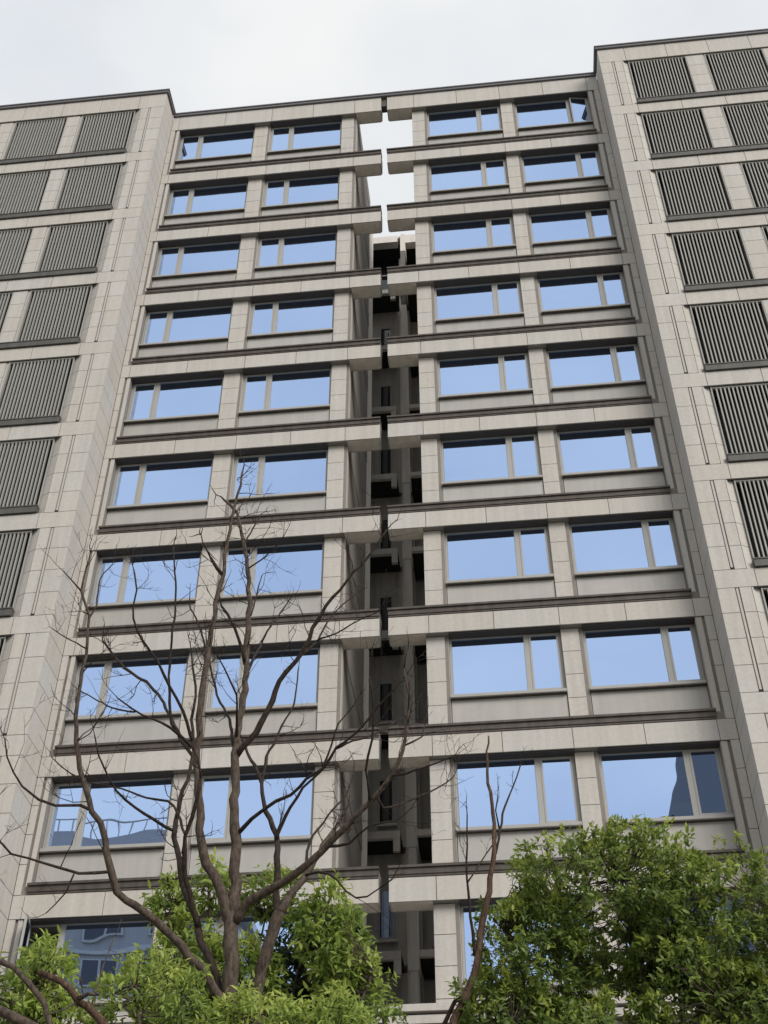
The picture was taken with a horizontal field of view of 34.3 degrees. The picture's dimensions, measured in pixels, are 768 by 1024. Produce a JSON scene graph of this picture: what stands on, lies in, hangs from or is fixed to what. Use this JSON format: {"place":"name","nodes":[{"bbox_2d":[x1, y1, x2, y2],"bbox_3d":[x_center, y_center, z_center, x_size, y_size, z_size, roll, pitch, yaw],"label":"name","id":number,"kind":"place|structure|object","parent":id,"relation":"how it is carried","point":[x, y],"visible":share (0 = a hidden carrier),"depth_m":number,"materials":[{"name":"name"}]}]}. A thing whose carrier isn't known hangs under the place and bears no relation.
{"place":"outdoors","nodes":[
{"label":"outdoors","id":0,"kind":"place"},
{"bbox_2d":[0,88,386,1023],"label":"apartment building","id":1,"kind":"structure","parent":0,"point":[186,306],"depth_m":30.70,"materials":[{"name":"beige stone"}]},
{"bbox_2d":[11,914,154,999],"bbox_3d":[-5.543,8.137,22.792,2.502,1.501,0.656,-4,-41,5],"label":"window","id":2,"kind":"structure","parent":1,"relation":"in","point":[92,942],"depth_m":23.19,"materials":[{"name":"blue glass"}]},
{"bbox_2d":[43,778,173,847],"bbox_3d":[-5.511,6.071,24.986,2.502,1.501,0.082,-4,-41,5],"label":"window","id":3,"kind":"structure","parent":1,"relation":"in","point":[63,822],"depth_m":24.97,"materials":[{"name":"blue glass"}]},
{"bbox_2d":[68,656,188,716],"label":"window","id":4,"kind":"structure","parent":1,"relation":"in","point":[148,669],"depth_m":27.00,"materials":[{"name":"blue glass"}]},
{"bbox_2d":[90,550,201,603],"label":"window","id":5,"kind":"structure","parent":1,"relation":"in","point":[123,590],"depth_m":28.97,"materials":[{"name":"blue glass"}]},
{"bbox_2d":[109,458,213,505],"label":"window","id":6,"kind":"structure","parent":1,"relation":"in","point":[185,480],"depth_m":30.96,"materials":[{"name":"blue glass"}]},
{"bbox_2d":[126,377,223,419],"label":"window","id":7,"kind":"structure","parent":1,"relation":"in","point":[198,396],"depth_m":32.94,"materials":[{"name":"blue glass"}]},
{"bbox_2d":[141,305,232,343],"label":"window","id":8,"kind":"structure","parent":1,"relation":"in","point":[209,322],"depth_m":34.93,"materials":[{"name":"blue glass"}]},
{"bbox_2d":[154,241,240,275],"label":"window","id":9,"kind":"structure","parent":1,"relation":"in","point":[215,256],"depth_m":36.92,"materials":[{"name":"blue glass"}]},
{"bbox_2d":[166,183,247,214],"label":"window","id":10,"kind":"structure","parent":1,"relation":"in","point":[234,196],"depth_m":38.91,"materials":[{"name":"blue glass"}]},
{"bbox_2d":[177,130,254,159],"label":"window","id":11,"kind":"structure","parent":1,"relation":"in","point":[241,142],"depth_m":40.92,"materials":[{"name":"blue glass"}]},
{"bbox_2d":[185,913,307,994],"bbox_3d":[-2.564,8.115,22.766,2.372,1.501,0.082,-4,-41,5],"label":"window","id":12,"kind":"structure","parent":1,"relation":"in","point":[244,924],"depth_m":23.10,"materials":[{"name":"blue glass"}]},
{"bbox_2d":[193,770,314,840],"bbox_3d":[-2.563,5.862,24.746,2.372,1.501,0.082,-4,-41,5],"label":"window","id":13,"kind":"structure","parent":1,"relation":"in","point":[216,789],"depth_m":24.76,"materials":[{"name":"blue glass"}]},
{"bbox_2d":[207,648,319,708],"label":"window","id":14,"kind":"structure","parent":1,"relation":"in","point":[262,680],"depth_m":26.73,"materials":[{"name":"blue glass"}]},
{"bbox_2d":[220,542,324,595],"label":"window","id":15,"kind":"structure","parent":1,"relation":"in","point":[305,561],"depth_m":28.72,"materials":[{"name":"blue glass"}]},
{"bbox_2d":[231,450,327,496],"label":"window","id":16,"kind":"structure","parent":1,"relation":"in","point":[306,471],"depth_m":30.72,"materials":[{"name":"blue glass"}]},
{"bbox_2d":[240,369,331,410],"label":"window","id":17,"kind":"structure","parent":1,"relation":"in","point":[309,387],"depth_m":32.70,"materials":[{"name":"blue glass"}]},
{"bbox_2d":[249,297,334,334],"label":"window","id":18,"kind":"structure","parent":1,"relation":"in","point":[314,313],"depth_m":34.69,"materials":[{"name":"blue glass"}]},
{"bbox_2d":[256,232,336,266],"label":"window","id":19,"kind":"structure","parent":1,"relation":"in","point":[315,247],"depth_m":36.68,"materials":[{"name":"blue glass"}]},
{"bbox_2d":[263,175,339,205],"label":"window","id":20,"kind":"structure","parent":1,"relation":"in","point":[321,188],"depth_m":38.67,"materials":[{"name":"blue glass"}]},
{"bbox_2d":[269,122,341,150],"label":"window","id":21,"kind":"structure","parent":1,"relation":"in","point":[324,134],"depth_m":40.67,"materials":[{"name":"blue glass"}]},
{"bbox_2d":[0,0,767,237],"label":"sky","id":22,"kind":"structure","parent":0,"point":[210,54],"materials":[{"name":"white"}]},
{"bbox_2d":[366,234,435,1023],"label":"wing","id":23,"kind":"structure","parent":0,"point":[408,958],"depth_m":34.71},
{"bbox_2d":[382,275,387,289],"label":"window","id":24,"kind":"structure","parent":23,"relation":"in","point":[384,277],"depth_m":46.04,"materials":[{"name":"grey glass"}]},
{"bbox_2d":[379,327,391,345],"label":"window","id":25,"kind":"structure","parent":23,"relation":"in","point":[384,332],"depth_m":44.11,"materials":[{"name":"black glass"}]},
{"bbox_2d":[379,385,391,406],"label":"window","id":26,"kind":"structure","parent":23,"relation":"in","point":[385,391],"depth_m":42.02,"materials":[{"name":"black glass"}]},
{"bbox_2d":[379,448,392,473],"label":"window","id":27,"kind":"structure","parent":23,"relation":"in","point":[386,454],"depth_m":40.01,"materials":[{"name":"black glass"}]},
{"bbox_2d":[379,518,392,548],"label":"window","id":28,"kind":"structure","parent":23,"relation":"in","point":[385,543],"depth_m":37.83,"materials":[{"name":"black glass"}]},
{"bbox_2d":[378,595,393,630],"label":"window","id":29,"kind":"structure","parent":23,"relation":"in","point":[384,613],"depth_m":36.15,"materials":[{"name":"black glass"}]},
{"bbox_2d":[378,681,393,721],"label":"window","id":30,"kind":"structure","parent":23,"relation":"in","point":[384,688],"depth_m":34.02,"materials":[{"name":"black glass"}]},
{"bbox_2d":[377,778,394,822],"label":"window","id":31,"kind":"structure","parent":23,"relation":"in","point":[387,797],"depth_m":32.01,"materials":[{"name":"black glass"}]},
{"bbox_2d":[377,887,395,939],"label":"window","id":32,"kind":"structure","parent":23,"relation":"in","point":[390,921],"depth_m":29.95,"materials":[{"name":"blue glass"}]},
{"bbox_2d":[426,689,427,722],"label":"window","id":33,"kind":"structure","parent":23,"relation":"in","point":[426,689],"depth_m":34.42,"materials":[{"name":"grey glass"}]},
{"bbox_2d":[428,785,430,828],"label":"window","id":34,"kind":"structure","parent":23,"relation":"in","point":[428,785],"depth_m":32.34,"materials":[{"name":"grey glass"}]},
{"bbox_2d":[431,911,433,947],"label":"window","id":35,"kind":"structure","parent":23,"relation":"in","point":[432,914],"depth_m":30.20,"materials":[{"name":"grey glass"}]},
{"bbox_2d":[386,28,767,1023],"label":"apartment building","id":36,"kind":"structure","parent":0,"point":[584,278],"depth_m":29.42,"materials":[{"name":"beige stone"}]},
{"bbox_2d":[427,106,501,135],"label":"window","id":37,"kind":"structure","parent":36,"relation":"in","point":[458,121],"depth_m":40.26,"materials":[{"name":"blue glass"}]},
{"bbox_2d":[429,159,508,190],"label":"window","id":38,"kind":"structure","parent":36,"relation":"in","point":[461,175],"depth_m":38.25,"materials":[{"name":"blue glass"}]},
{"bbox_2d":[432,217,515,250],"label":"window","id":39,"kind":"structure","parent":36,"relation":"in","point":[471,233],"depth_m":36.26,"materials":[{"name":"blue glass"}]},
{"bbox_2d":[434,281,522,318],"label":"window","id":40,"kind":"structure","parent":36,"relation":"in","point":[466,300],"depth_m":34.27,"materials":[{"name":"blue glass"}]},
{"bbox_2d":[437,353,531,394],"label":"window","id":41,"kind":"structure","parent":36,"relation":"in","point":[470,374],"depth_m":32.28,"materials":[{"name":"blue glass"}]},
{"bbox_2d":[441,434,541,481],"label":"window","id":42,"kind":"structure","parent":36,"relation":"in","point":[478,458],"depth_m":30.30,"materials":[{"name":"blue glass"}]},
{"bbox_2d":[445,526,552,580],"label":"window","id":43,"kind":"structure","parent":36,"relation":"in","point":[490,553],"depth_m":28.31,"materials":[{"name":"blue glass"}]},
{"bbox_2d":[449,633,565,694],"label":"window","id":44,"kind":"structure","parent":36,"relation":"in","point":[482,664],"depth_m":26.32,"materials":[{"name":"blue glass"}]},
{"bbox_2d":[454,756,580,827],"bbox_3d":[2.592,5.495,24.326,2.382,1.501,0.082,-4,-41,5],"label":"window","id":45,"kind":"structure","parent":36,"relation":"in","point":[560,802],"depth_m":24.33,"materials":[{"name":"blue glass"}]},
{"bbox_2d":[460,901,594,982],"bbox_3d":[2.591,7.749,22.346,2.382,1.501,0.082,-4,-41,5],"label":"window","id":46,"kind":"structure","parent":36,"relation":"in","point":[465,923],"depth_m":22.44,"materials":[{"name":"blue glass"}]},
{"bbox_2d":[515,97,591,127],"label":"window","id":47,"kind":"structure","parent":36,"relation":"in","point":[551,112],"depth_m":40.01,"materials":[{"name":"blue glass"}]},
{"bbox_2d":[521,151,602,182],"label":"window","id":48,"kind":"structure","parent":36,"relation":"in","point":[578,164],"depth_m":38.02,"materials":[{"name":"blue glass"}]},
{"bbox_2d":[529,208,614,244],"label":"window","id":49,"kind":"structure","parent":36,"relation":"in","point":[594,222],"depth_m":36.03,"materials":[{"name":"blue glass"}]},
{"bbox_2d":[537,272,628,314],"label":"window","id":50,"kind":"structure","parent":36,"relation":"in","point":[607,288],"depth_m":34.04,"materials":[{"name":"blue glass"}]},
{"bbox_2d":[546,344,643,386],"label":"window","id":51,"kind":"structure","parent":36,"relation":"in","point":[619,362],"depth_m":32.06,"materials":[{"name":"blue glass"}]},
{"bbox_2d":[557,425,661,477],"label":"window","id":52,"kind":"structure","parent":36,"relation":"in","point":[624,447],"depth_m":30.06,"materials":[{"name":"blue glass"}]},
{"bbox_2d":[569,518,681,571],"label":"window","id":53,"kind":"structure","parent":36,"relation":"in","point":[648,542],"depth_m":28.08,"materials":[{"name":"blue glass"}]},
{"bbox_2d":[582,624,704,686],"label":"window","id":54,"kind":"structure","parent":36,"relation":"in","point":[656,654],"depth_m":26.09,"materials":[{"name":"blue glass"}]},
{"bbox_2d":[598,748,731,819],"bbox_3d":[5.421,5.294,24.096,2.352,1.501,0.082,-4,-41,5],"label":"window","id":55,"kind":"structure","parent":36,"relation":"in","point":[690,782],"depth_m":24.10,"materials":[{"name":"blue glass"}]},
{"bbox_2d":[621,894,758,971],"bbox_3d":[5.420,7.548,22.116,2.352,1.501,0.082,-4,-41,5],"label":"window","id":56,"kind":"structure","parent":36,"relation":"in","point":[750,948],"depth_m":22.33,"materials":[{"name":"blue glass"}]},
{"label":"ground","id":57,"kind":"structure","parent":0,"visible":0},
{"bbox_2d":[0,924,96,1023],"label":"leafy shrub","id":58,"kind":"object","parent":57,"relation":"on","point":[29,1005],"visible":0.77,"depth_m":9.05,"materials":[{"name":"green plant"}]},
{"bbox_2d":[0,922,120,1023],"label":"bare tree","id":59,"kind":"object","parent":57,"relation":"on","point":[13,1017],"visible":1,"depth_m":8.15,"materials":[{"name":"beige plant"}]},
{"bbox_2d":[73,941,377,1023],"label":"leafy shrub","id":60,"kind":"object","parent":57,"relation":"on","point":[196,1007],"visible":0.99,"depth_m":9.15,"materials":[{"name":"green plant"}]},
{"bbox_2d":[0,451,495,1019],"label":"bare tree","id":61,"kind":"object","parent":57,"relation":"on","point":[232,909],"visible":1,"depth_m":11.37,"materials":[{"name":"brown plant"}]},
{"bbox_2d":[124,847,409,1023],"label":"leafy shrub","id":62,"kind":"object","parent":57,"relation":"on","point":[343,947],"visible":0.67,"depth_m":11.81,"materials":[{"name":"green plant"}]},
{"bbox_2d":[241,898,385,1023],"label":"leafy shrub","id":63,"kind":"object","parent":57,"relation":"on","point":[285,950],"visible":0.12,"depth_m":12.31,"materials":[{"name":"green plant"}]},
{"bbox_2d":[231,660,407,1023],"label":"bare tree","id":64,"kind":"object","parent":57,"relation":"on","point":[280,907],"visible":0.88,"depth_m":11.92,"materials":[{"name":"brown plant"}]},
{"bbox_2d":[442,736,533,1023],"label":"bare tree","id":65,"kind":"object","parent":57,"relation":"on","point":[477,946],"visible":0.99,"depth_m":11.35,"materials":[{"name":"beige plant"}]},
{"bbox_2d":[445,813,767,1023],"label":"osmanthus bush","id":66,"kind":"object","parent":57,"relation":"on","point":[732,986],"visible":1,"depth_m":11.14,"materials":[{"name":"green plant"}]}
]}

